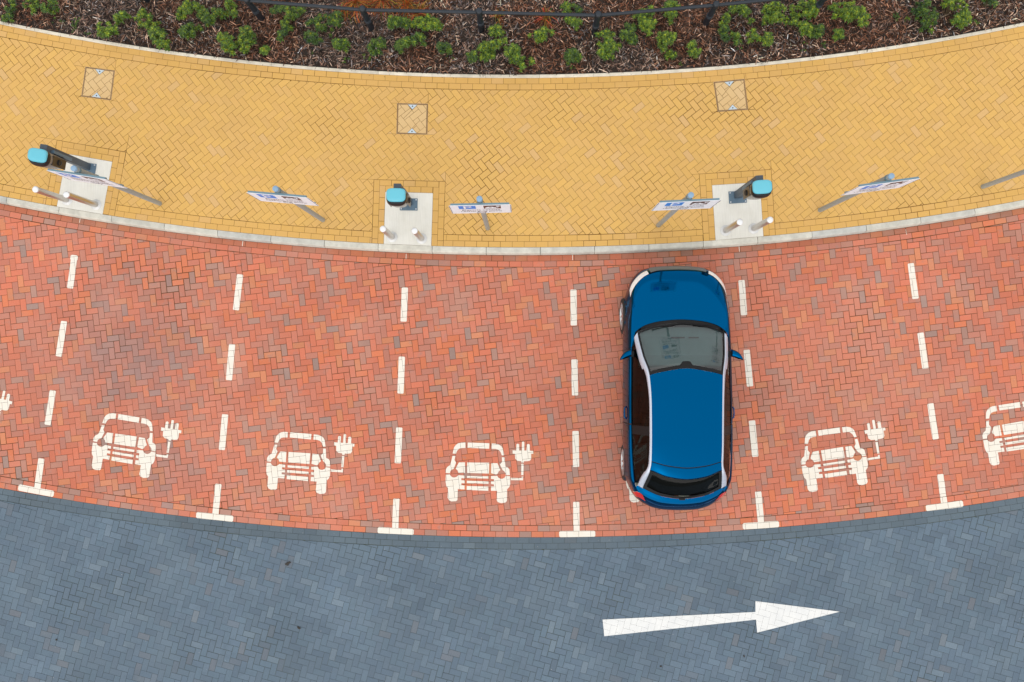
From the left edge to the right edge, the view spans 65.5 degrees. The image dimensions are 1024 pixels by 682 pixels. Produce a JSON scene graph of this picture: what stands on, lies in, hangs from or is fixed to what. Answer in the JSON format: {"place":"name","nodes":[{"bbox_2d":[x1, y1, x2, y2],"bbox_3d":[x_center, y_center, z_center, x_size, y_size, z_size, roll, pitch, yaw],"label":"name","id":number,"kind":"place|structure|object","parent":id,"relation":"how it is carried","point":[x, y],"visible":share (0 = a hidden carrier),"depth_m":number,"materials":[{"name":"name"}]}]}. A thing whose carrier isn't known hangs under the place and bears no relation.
{"place":"outdoors","nodes":[
{"label":"outdoors","id":0,"kind":"place"},
{"bbox_2d":[0,203,1023,536],"bbox_3d":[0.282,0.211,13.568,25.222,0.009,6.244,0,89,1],"label":"red block paving","id":1,"kind":"structure","parent":0,"point":[512,524],"depth_m":13.57,"materials":[{"name":"red brick"}]},
{"bbox_2d":[0,391,11,410],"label":"charging bay symbol","id":2,"kind":"object","parent":1,"relation":"on","point":[4,406],"visible":1,"depth_m":13.67,"materials":[{"name":"paint"}]},
{"bbox_2d":[18,221,79,496],"bbox_3d":[-7.722,0.269,13.668,0.625,0.001,4.782,11,89,1],"label":"parking space line","id":3,"kind":"object","parent":1,"relation":"on","point":[48,418],"visible":1,"depth_m":13.66,"materials":[{"name":"paint"}]},
{"bbox_2d":[92,413,180,477],"bbox_3d":[-6.437,1.803,13.631,1.498,0.001,1.041,6,89,1],"label":"charging bay symbol","id":4,"kind":"object","parent":1,"relation":"on","point":[120,440],"visible":1,"depth_m":13.63,"materials":[{"name":"paint"}]},
{"bbox_2d":[196,242,242,521],"bbox_3d":[-4.836,0.673,13.625,0.639,0.001,4.795,6,89,1],"label":"parking space line","id":5,"kind":"object","parent":1,"relation":"on","point":[229,372],"visible":1,"depth_m":13.62,"materials":[{"name":"paint"}]},
{"bbox_2d":[266,432,353,493],"bbox_3d":[-3.441,2.079,13.587,1.509,0.001,1.060,0,89,1],"label":"charging bay symbol","id":6,"kind":"object","parent":1,"relation":"on","point":[318,476],"visible":1,"depth_m":13.59,"materials":[{"name":"paint"}]},
{"bbox_2d":[377,287,413,534],"bbox_3d":[-1.980,0.906,13.583,0.620,0.001,4.792,0,89,1],"label":"parking space line","id":7,"kind":"object","parent":1,"relation":"on","point":[394,529],"visible":1,"depth_m":13.57,"materials":[{"name":"paint"}]},
{"bbox_2d":[446,442,532,502],"bbox_3d":[-0.384,2.232,13.544,1.491,0.001,1.049,0,89,1],"label":"charging bay symbol","id":8,"kind":"object","parent":1,"relation":"on","point":[484,467],"visible":1,"depth_m":13.54,"materials":[{"name":"paint"}]},
{"bbox_2d":[559,255,594,536],"bbox_3d":[1.107,0.932,13.542,0.614,0.001,4.801,0,89,1],"label":"parking space line","id":9,"kind":"object","parent":1,"relation":"on","point":[576,532],"visible":1,"depth_m":13.53,"materials":[{"name":"paint"}]},
{"bbox_2d":[626,481,638,502],"bbox_3d":[2.643,2.180,13.504,1.446,0.001,1.119,0,89,1],"label":"charging bay symbol","id":10,"kind":"object","parent":1,"relation":"on","point":[631,497],"visible":0.07,"depth_m":13.51,"materials":[{"name":"paint"}]},
{"bbox_2d":[619,266,742,509],"bbox_3d":[2.676,0.748,12.817,1.940,1.418,3.960,0,89,1],"label":"parked car","id":11,"kind":"object","parent":1,"relation":"on","point":[678,409],"visible":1,"depth_m":12.54,"materials":[{"name":"blue paint"}]},
{"bbox_2d":[738,249,778,528],"bbox_3d":[4.052,0.780,13.504,0.614,0.001,4.792,-4,89,1],"label":"parking space line","id":12,"kind":"object","parent":1,"relation":"on","point":[753,439],"visible":1,"depth_m":13.49,"materials":[{"name":"paint"}]},
{"bbox_2d":[801,420,884,491],"bbox_3d":[5.633,1.956,13.467,1.510,0.001,1.048,-11,89,1],"label":"charging bay symbol","id":13,"kind":"object","parent":1,"relation":"on","point":[828,454],"visible":1,"depth_m":13.47,"materials":[{"name":"paint"}]},
{"bbox_2d":[906,233,962,510],"bbox_3d":[7.005,0.469,13.469,0.630,0.001,4.773,-7,89,1],"label":"parking space line","id":14,"kind":"object","parent":1,"relation":"on","point":[943,504],"visible":1,"depth_m":13.46,"materials":[{"name":"paint"}]},
{"bbox_2d":[982,402,1023,464],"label":"charging bay symbol","id":15,"kind":"object","parent":1,"relation":"on","point":[993,448],"visible":1,"depth_m":13.44,"materials":[{"name":"paint"}]},
{"bbox_2d":[0,488,1023,681],"bbox_3d":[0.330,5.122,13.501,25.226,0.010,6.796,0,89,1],"label":"slate block road","id":16,"kind":"structure","parent":0,"point":[490,545],"depth_m":13.52,"materials":[{"name":"stone"}]},
{"bbox_2d":[603,601,838,635],"bbox_3d":[3.540,4.732,13.458,3.990,0.001,0.529,-7,89,1],"label":"direction arrow","id":17,"kind":"object","parent":16,"relation":"on","point":[780,618],"visible":1,"depth_m":13.46,"materials":[{"name":"paint"}]},
{"bbox_2d":[0,25,1023,246],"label":"yellow block footway","id":18,"kind":"structure","parent":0,"point":[510,86],"depth_m":13.51,"materials":[{"name":"yellow brick"}]},
{"bbox_2d":[81,67,114,99],"bbox_3d":[-7.079,-4.405,13.634,0.519,0.024,0.517,8,89,1],"label":"inspection cover","id":19,"kind":"object","parent":18,"relation":"on","point":[100,84],"visible":1,"depth_m":13.63,"materials":[{"name":"brick"}]},
{"bbox_2d":[46,165,161,205],"bbox_3d":[-6.029,-2.345,12.285,0.865,2.638,0.125,9,89,1],"label":"parking sign","id":20,"kind":"object","parent":18,"relation":"on","point":[80,174],"visible":1,"depth_m":11.36,"materials":[{"name":"white metal"}]},
{"bbox_2d":[247,186,324,221],"bbox_3d":[-3.234,-2.057,12.244,0.865,2.638,0.125,5,89,1],"label":"parking sign","id":21,"kind":"object","parent":18,"relation":"on","point":[279,195],"visible":1,"depth_m":11.28,"materials":[{"name":"white metal"}]},
{"bbox_2d":[396,103,427,134],"bbox_3d":[-1.696,-3.778,13.554,0.537,0.024,0.540,0,89,1],"label":"inspection cover","id":22,"kind":"object","parent":18,"relation":"on","point":[409,121],"visible":1,"depth_m":13.55,"materials":[{"name":"brick"}]},
{"bbox_2d":[449,196,511,229],"bbox_3d":[-0.428,-1.911,12.204,0.865,2.638,0.125,-1,89,1],"label":"parking sign","id":23,"kind":"object","parent":18,"relation":"on","point":[481,207],"visible":1,"depth_m":11.21,"materials":[{"name":"white metal"}]},
{"bbox_2d":[0,24,1023,246],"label":"footway joints","id":24,"kind":"object","parent":18,"relation":"on","point":[427,131],"visible":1,"depth_m":13.51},
{"bbox_2d":[651,192,720,227],"bbox_3d":[2.459,-1.956,12.166,0.865,2.638,0.125,-2,89,1],"label":"parking sign","id":25,"kind":"object","parent":18,"relation":"on","point":[687,201],"visible":1,"depth_m":11.19,"materials":[{"name":"white metal"}]},
{"bbox_2d":[714,79,747,111],"bbox_3d":[3.702,-4.150,13.487,0.533,0.024,0.525,-5,89,1],"label":"inspection cover","id":26,"kind":"object","parent":18,"relation":"on","point":[732,95],"visible":1,"depth_m":13.48,"materials":[{"name":"brick"}]},
{"bbox_2d":[818,173,919,211],"bbox_3d":[5.180,-2.207,12.133,0.865,2.638,0.125,-8,89,1],"label":"parking sign","id":27,"kind":"object","parent":18,"relation":"on","point":[885,182],"visible":1,"depth_m":11.19,"materials":[{"name":"white metal"}]},
{"bbox_2d":[981,169,1023,188],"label":"parking sign","id":28,"kind":"object","parent":18,"relation":"on","point":[1003,179],"visible":1,"depth_m":12.79,"materials":[{"name":"grey metal"}]},
{"bbox_2d":[0,0,1023,78],"bbox_3d":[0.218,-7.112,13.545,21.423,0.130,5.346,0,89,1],"label":"bark mulch","id":29,"kind":"object","parent":0,"point":[543,45],"visible":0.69,"depth_m":13.52,"materials":[{"name":"brown wood"}]},
{"bbox_2d":[1,0,18,22],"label":"shrub","id":30,"kind":"object","parent":29,"relation":"on","point":[11,11],"visible":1,"depth_m":13.48,"materials":[{"name":"green plant"}]},
{"bbox_2d":[22,0,39,14],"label":"shrub","id":31,"kind":"object","parent":29,"relation":"on","point":[34,5],"visible":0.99,"depth_m":13.50,"materials":[{"name":"green plant"}]},
{"bbox_2d":[39,0,59,14],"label":"shrub","id":32,"kind":"object","parent":29,"relation":"on","point":[45,8],"visible":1,"depth_m":13.43,"materials":[{"name":"green plant"}]},
{"bbox_2d":[71,17,80,32],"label":"weed","id":33,"kind":"object","parent":29,"relation":"on","point":[76,22],"visible":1,"depth_m":13.61,"materials":[{"name":"green plant"}]},
{"bbox_2d":[96,21,119,38],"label":"shrub","id":34,"kind":"object","parent":29,"relation":"on","point":[108,30],"visible":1,"depth_m":13.35,"materials":[{"name":"green plant"}]},
{"bbox_2d":[113,10,131,26],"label":"shrub","id":35,"kind":"object","parent":29,"relation":"on","point":[120,16],"visible":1,"depth_m":13.46,"materials":[{"name":"green plant"}]},
{"bbox_2d":[133,8,160,30],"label":"shrub","id":36,"kind":"object","parent":29,"relation":"on","point":[147,16],"visible":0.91,"depth_m":13.40,"materials":[{"name":"green plant"}]},
{"bbox_2d":[147,26,172,51],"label":"shrub","id":37,"kind":"object","parent":29,"relation":"on","point":[154,33],"visible":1,"depth_m":13.36,"materials":[{"name":"green plant"}]},
{"bbox_2d":[175,0,200,20],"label":"shrub","id":38,"kind":"object","parent":29,"relation":"on","point":[184,9],"visible":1,"depth_m":13.41,"materials":[{"name":"green plant"}]},
{"bbox_2d":[177,22,203,39],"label":"shrub","id":39,"kind":"object","parent":29,"relation":"on","point":[187,31],"visible":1,"depth_m":13.41,"materials":[{"name":"green plant"}]},
{"bbox_2d":[195,1,231,26],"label":"shrub","id":40,"kind":"object","parent":29,"relation":"on","point":[205,16],"visible":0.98,"depth_m":13.42,"materials":[{"name":"green plant"}]},
{"bbox_2d":[216,31,235,56],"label":"shrub","id":41,"kind":"object","parent":29,"relation":"on","point":[225,40],"visible":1,"depth_m":13.30,"materials":[{"name":"green plant"}]},
{"bbox_2d":[224,0,237,19],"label":"shrub","id":42,"kind":"object","parent":29,"relation":"on","point":[228,6],"visible":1,"depth_m":13.43,"materials":[{"name":"green plant"}]},
{"bbox_2d":[234,25,270,54],"bbox_3d":[-4.412,-4.989,13.401,0.470,0.400,0.574,-43,89,0],"label":"shrub","id":43,"kind":"object","parent":29,"relation":"on","point":[246,35],"visible":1,"depth_m":13.36,"materials":[{"name":"green plant"}]},
{"bbox_2d":[276,23,290,42],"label":"shrub","id":44,"kind":"object","parent":29,"relation":"on","point":[282,34],"visible":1,"depth_m":13.41,"materials":[{"name":"green plant"}]},
{"bbox_2d":[269,5,306,30],"bbox_3d":[-3.803,-5.485,13.402,0.698,0.394,0.520,0,89,1],"label":"shrub","id":45,"kind":"object","parent":29,"relation":"on","point":[289,12],"visible":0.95,"depth_m":13.38,"materials":[{"name":"green plant"}]},
{"bbox_2d":[303,17,334,45],"bbox_3d":[-3.306,-5.197,13.411,0.481,0.355,0.507,30,90,1],"label":"shrub","id":46,"kind":"object","parent":29,"relation":"on","point":[312,39],"visible":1,"depth_m":13.36,"materials":[{"name":"green plant"}]},
{"bbox_2d":[314,10,343,27],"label":"shrub","id":47,"kind":"object","parent":29,"relation":"on","point":[334,19],"visible":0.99,"depth_m":13.36,"materials":[{"name":"green plant"}]},
{"bbox_2d":[331,37,350,53],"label":"shrub","id":48,"kind":"object","parent":29,"relation":"on","point":[338,44],"visible":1,"depth_m":13.30,"materials":[{"name":"green plant"}]},
{"bbox_2d":[332,2,355,25],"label":"sedge tuft","id":49,"kind":"object","parent":29,"relation":"on","point":[346,13],"visible":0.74,"depth_m":13.50,"materials":[{"name":"orange plant"}]},
{"bbox_2d":[340,0,374,22],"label":"sedge tuft","id":50,"kind":"object","parent":29,"relation":"on","point":[356,4],"visible":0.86,"depth_m":13.48,"materials":[{"name":"orange plant"}]},
{"bbox_2d":[365,36,386,57],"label":"shrub","id":51,"kind":"object","parent":29,"relation":"on","point":[381,44],"visible":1,"depth_m":13.36,"materials":[{"name":"green plant"}]},
{"bbox_2d":[365,0,401,21],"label":"sedge tuft","id":52,"kind":"object","parent":29,"relation":"on","point":[383,2],"visible":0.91,"depth_m":13.48,"materials":[{"name":"orange plant"}]},
{"bbox_2d":[386,14,411,30],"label":"shrub","id":53,"kind":"object","parent":29,"relation":"on","point":[396,22],"visible":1,"depth_m":13.30,"materials":[{"name":"green plant"}]},
{"bbox_2d":[388,0,427,20],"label":"sedge tuft","id":54,"kind":"object","parent":29,"relation":"on","point":[407,2],"visible":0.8,"depth_m":13.47,"materials":[{"name":"orange plant"}]},
{"bbox_2d":[393,31,427,54],"bbox_3d":[-1.710,-5.000,13.368,0.600,0.393,0.276,-13,89,1],"label":"shrub","id":55,"kind":"object","parent":29,"relation":"on","point":[402,43],"visible":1,"depth_m":13.28,"materials":[{"name":"green plant"}]},
{"bbox_2d":[404,0,434,22],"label":"sedge tuft","id":56,"kind":"object","parent":29,"relation":"on","point":[421,7],"visible":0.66,"depth_m":13.46,"materials":[{"name":"orange plant"}]},
{"bbox_2d":[410,13,443,31],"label":"shrub","id":57,"kind":"object","parent":29,"relation":"on","point":[432,23],"visible":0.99,"depth_m":13.30,"materials":[{"name":"green plant"}]},
{"bbox_2d":[436,41,452,55],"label":"shrub","id":58,"kind":"object","parent":29,"relation":"on","point":[442,47],"visible":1,"depth_m":13.29,"materials":[{"name":"green plant"}]},
{"bbox_2d":[464,40,494,63],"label":"shrub","id":59,"kind":"object","parent":29,"relation":"on","point":[485,54],"visible":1,"depth_m":13.29,"materials":[{"name":"green plant"}]},
{"bbox_2d":[144,0,825,35],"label":"railing","id":60,"kind":"object","parent":29,"relation":"on","point":[479,12],"visible":0.98,"depth_m":12.81,"materials":[{"name":"black paint"}]},
{"bbox_2d":[481,24,507,59],"bbox_3d":[-0.256,-5.015,13.366,0.455,0.360,0.621,22,90,1],"label":"shrub","id":61,"kind":"object","parent":29,"relation":"on","point":[494,31],"visible":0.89,"depth_m":13.30,"materials":[{"name":"green plant"}]},
{"bbox_2d":[492,6,507,27],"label":"sedge tuft","id":62,"kind":"object","parent":29,"relation":"on","point":[498,17],"visible":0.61,"depth_m":13.44,"materials":[{"name":"orange plant"}]},
{"bbox_2d":[504,42,523,65],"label":"shrub","id":63,"kind":"object","parent":29,"relation":"on","point":[512,52],"visible":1,"depth_m":13.23,"materials":[{"name":"green plant"}]},
{"bbox_2d":[517,55,535,72],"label":"shrub","id":64,"kind":"object","parent":29,"relation":"on","point":[531,61],"visible":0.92,"depth_m":13.40,"materials":[{"name":"green plant"}]},
{"bbox_2d":[527,25,554,43],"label":"shrub","id":65,"kind":"object","parent":29,"relation":"on","point":[540,34],"visible":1,"depth_m":13.25,"materials":[{"name":"green plant"}]},
{"bbox_2d":[531,6,557,26],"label":"sedge tuft","id":66,"kind":"object","parent":29,"relation":"on","point":[545,18],"visible":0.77,"depth_m":13.44,"materials":[{"name":"orange plant"}]},
{"bbox_2d":[559,1,582,12],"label":"shrub","id":67,"kind":"object","parent":29,"relation":"on","point":[566,6],"visible":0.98,"depth_m":13.35,"materials":[{"name":"green plant"}]},
{"bbox_2d":[563,47,582,66],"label":"shrub","id":68,"kind":"object","parent":29,"relation":"on","point":[574,55],"visible":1,"depth_m":13.27,"materials":[{"name":"green plant"}]},
{"bbox_2d":[563,16,582,30],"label":"shrub","id":69,"kind":"object","parent":29,"relation":"on","point":[575,22],"visible":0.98,"depth_m":13.30,"materials":[{"name":"green plant"}]},
{"bbox_2d":[594,27,621,60],"bbox_3d":[1.610,-4.917,13.285,0.503,0.468,0.568,0,89,1],"label":"shrub","id":70,"kind":"object","parent":29,"relation":"on","point":[608,47],"visible":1,"depth_m":13.18,"materials":[{"name":"green plant"}]},
{"bbox_2d":[618,21,638,45],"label":"shrub","id":71,"kind":"object","parent":29,"relation":"on","point":[630,36],"visible":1,"depth_m":13.23,"materials":[{"name":"green plant"}]},
{"bbox_2d":[632,5,657,36],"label":"shrub","id":72,"kind":"object","parent":29,"relation":"on","point":[646,24],"visible":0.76,"depth_m":13.21,"materials":[{"name":"green plant"}]},
{"bbox_2d":[655,30,676,53],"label":"shrub","id":73,"kind":"object","parent":29,"relation":"on","point":[666,38],"visible":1,"depth_m":13.19,"materials":[{"name":"green plant"}]},
{"bbox_2d":[661,0,680,25],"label":"shrub","id":74,"kind":"object","parent":29,"relation":"on","point":[670,15],"visible":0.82,"depth_m":13.22,"materials":[{"name":"green plant"}]},
{"bbox_2d":[663,39,701,60],"bbox_3d":[2.867,-4.868,13.322,0.630,0.360,0.288,0,89,1],"label":"shrub","id":75,"kind":"object","parent":29,"relation":"on","point":[693,51],"visible":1,"depth_m":13.30,"materials":[{"name":"green plant"}]},
{"bbox_2d":[717,24,730,41],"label":"shrub","id":76,"kind":"object","parent":29,"relation":"on","point":[723,34],"visible":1,"depth_m":13.30,"materials":[{"name":"green plant"}]},
{"bbox_2d":[729,30,742,45],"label":"shrub","id":77,"kind":"object","parent":29,"relation":"on","point":[736,40],"visible":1,"depth_m":13.30,"materials":[{"name":"green plant"}]},
{"bbox_2d":[718,4,755,28],"bbox_3d":[3.781,-5.461,13.317,0.636,0.361,0.407,0,89,1],"label":"shrub","id":78,"kind":"object","parent":29,"relation":"on","point":[744,10],"visible":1,"depth_m":13.28,"materials":[{"name":"green plant"}]},
{"bbox_2d":[745,28,773,46],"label":"shrub","id":79,"kind":"object","parent":29,"relation":"on","point":[767,39],"visible":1,"depth_m":13.25,"materials":[{"name":"green plant"}]},
{"bbox_2d":[759,1,786,25],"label":"shrub","id":80,"kind":"object","parent":29,"relation":"on","point":[775,14],"visible":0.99,"depth_m":13.19,"materials":[{"name":"green plant"}]},
{"bbox_2d":[783,16,813,38],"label":"shrub","id":81,"kind":"object","parent":29,"relation":"on","point":[804,26],"visible":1,"depth_m":13.29,"materials":[{"name":"green plant"}]},
{"bbox_2d":[789,0,819,25],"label":"shrub","id":82,"kind":"object","parent":29,"relation":"on","point":[811,11],"visible":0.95,"depth_m":13.20,"materials":[{"name":"green plant"}]},
{"bbox_2d":[806,22,824,39],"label":"shrub","id":83,"kind":"object","parent":29,"relation":"on","point":[819,29],"visible":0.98,"depth_m":13.26,"materials":[{"name":"green plant"}]},
{"bbox_2d":[831,27,844,41],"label":"shrub","id":84,"kind":"object","parent":29,"relation":"on","point":[838,34],"visible":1,"depth_m":13.24,"materials":[{"name":"green plant"}]},
{"bbox_2d":[827,1,870,27],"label":"shrub","id":85,"kind":"object","parent":29,"relation":"on","point":[850,13],"visible":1,"depth_m":13.19,"materials":[{"name":"green plant"}]},
{"bbox_2d":[910,0,939,33],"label":"shrub","id":86,"kind":"object","parent":29,"relation":"on","point":[920,11],"visible":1,"depth_m":13.24,"materials":[{"name":"green plant"}]},
{"bbox_2d":[940,0,971,30],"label":"shrub","id":87,"kind":"object","parent":29,"relation":"on","point":[964,16],"visible":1,"depth_m":13.16,"materials":[{"name":"green plant"}]},
{"bbox_2d":[981,0,998,7],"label":"shrub","id":88,"kind":"object","parent":29,"relation":"on","point":[991,2],"visible":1,"depth_m":13.27,"materials":[{"name":"green plant"}]},
{"bbox_2d":[3,196,1020,247],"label":"ground","id":89,"kind":"structure","parent":0,"point":[540,247],"depth_m":13.61,"materials":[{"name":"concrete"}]},
{"bbox_2d":[57,154,111,213],"bbox_3d":[-7.302,-2.680,13.655,0.799,0.103,0.917,10,89,1],"label":"concrete pad","id":90,"kind":"object","parent":89,"relation":"on","point":[91,191],"visible":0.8,"depth_m":13.60,"materials":[{"name":"grey concrete"}]},
{"bbox_2d":[32,186,71,204],"bbox_3d":[-7.603,-2.416,13.152,0.184,0.903,0.184,0,89,1],"label":"bollard","id":91,"kind":"object","parent":90,"relation":"on","point":[51,194],"visible":0.85,"depth_m":13.11,"materials":[{"name":"metal"}]},
{"bbox_2d":[28,144,96,173],"bbox_3d":[-7.279,-2.872,12.910,0.352,1.388,0.366,9,89,1],"label":"vehicle charger","id":92,"kind":"object","parent":90,"relation":"on","point":[46,156],"visible":0.89,"depth_m":12.46,"materials":[{"name":"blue metal"}]},
{"bbox_2d":[63,191,100,209],"bbox_3d":[-7.106,-2.332,13.144,0.184,0.903,0.184,24,90,1],"label":"bollard","id":93,"kind":"object","parent":90,"relation":"on","point":[95,204],"visible":1,"depth_m":13.15,"materials":[{"name":"metal"}]},
{"bbox_2d":[384,192,432,245],"bbox_3d":[-1.760,-2.075,13.572,0.834,0.103,0.921,0,89,1],"label":"concrete pad","id":94,"kind":"object","parent":89,"relation":"on","point":[401,224],"visible":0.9,"depth_m":13.52,"materials":[{"name":"white concrete"}]},
{"bbox_2d":[380,226,397,241],"bbox_3d":[-2.040,-1.772,13.069,0.184,0.903,0.184,-36,89,0],"label":"bollard","id":95,"kind":"object","parent":94,"relation":"on","point":[392,236],"visible":1,"depth_m":13.14,"materials":[{"name":"metal"}]},
{"bbox_2d":[386,183,417,210],"bbox_3d":[-1.763,-2.247,12.828,0.352,1.388,0.366,1,89,1],"label":"vehicle charger","id":96,"kind":"object","parent":94,"relation":"on","point":[397,195],"visible":1,"depth_m":12.18,"materials":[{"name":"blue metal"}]},
{"bbox_2d":[411,227,426,243],"bbox_3d":[-1.539,-1.742,13.062,0.184,0.903,0.184,37,90,1],"label":"bollard","id":97,"kind":"object","parent":94,"relation":"on","point":[421,238],"visible":1,"depth_m":13.17,"materials":[{"name":"metal"}]},
{"bbox_2d":[0,196,1023,254],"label":"kerb","id":98,"kind":"structure","parent":89,"relation":"on","point":[519,250],"depth_m":13.51,"materials":[{"name":"concrete"}]},
{"bbox_2d":[0,21,1023,77],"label":"bed edging","id":99,"kind":"object","parent":89,"relation":"on","point":[523,76],"visible":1,"depth_m":13.52,"materials":[{"name":"concrete"}]},
{"bbox_2d":[712,183,762,239],"bbox_3d":[3.813,-2.192,13.499,0.807,0.103,0.932,-3,89,1],"label":"concrete pad","id":100,"kind":"object","parent":89,"relation":"on","point":[749,212],"visible":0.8,"depth_m":13.45,"materials":[{"name":"white concrete"}]},
{"bbox_2d":[720,219,742,235],"bbox_3d":[3.599,-1.872,12.995,0.184,0.903,0.184,-7,89,1],"label":"bollard","id":101,"kind":"object","parent":100,"relation":"on","point":[725,230],"visible":1,"depth_m":13.06,"materials":[{"name":"metal"}]},
{"bbox_2d":[728,175,771,203],"bbox_3d":[3.806,-2.358,12.755,0.352,1.388,0.366,-4,89,1],"label":"vehicle charger","id":102,"kind":"object","parent":100,"relation":"on","point":[756,187],"visible":1,"depth_m":12.20,"materials":[{"name":"blue metal"}]},
{"bbox_2d":[748,217,772,233],"bbox_3d":[4.073,-1.904,12.989,0.184,0.903,0.184,22,90,1],"label":"bollard","id":103,"kind":"object","parent":100,"relation":"on","point":[753,228],"visible":1,"depth_m":13.05,"materials":[{"name":"metal"}]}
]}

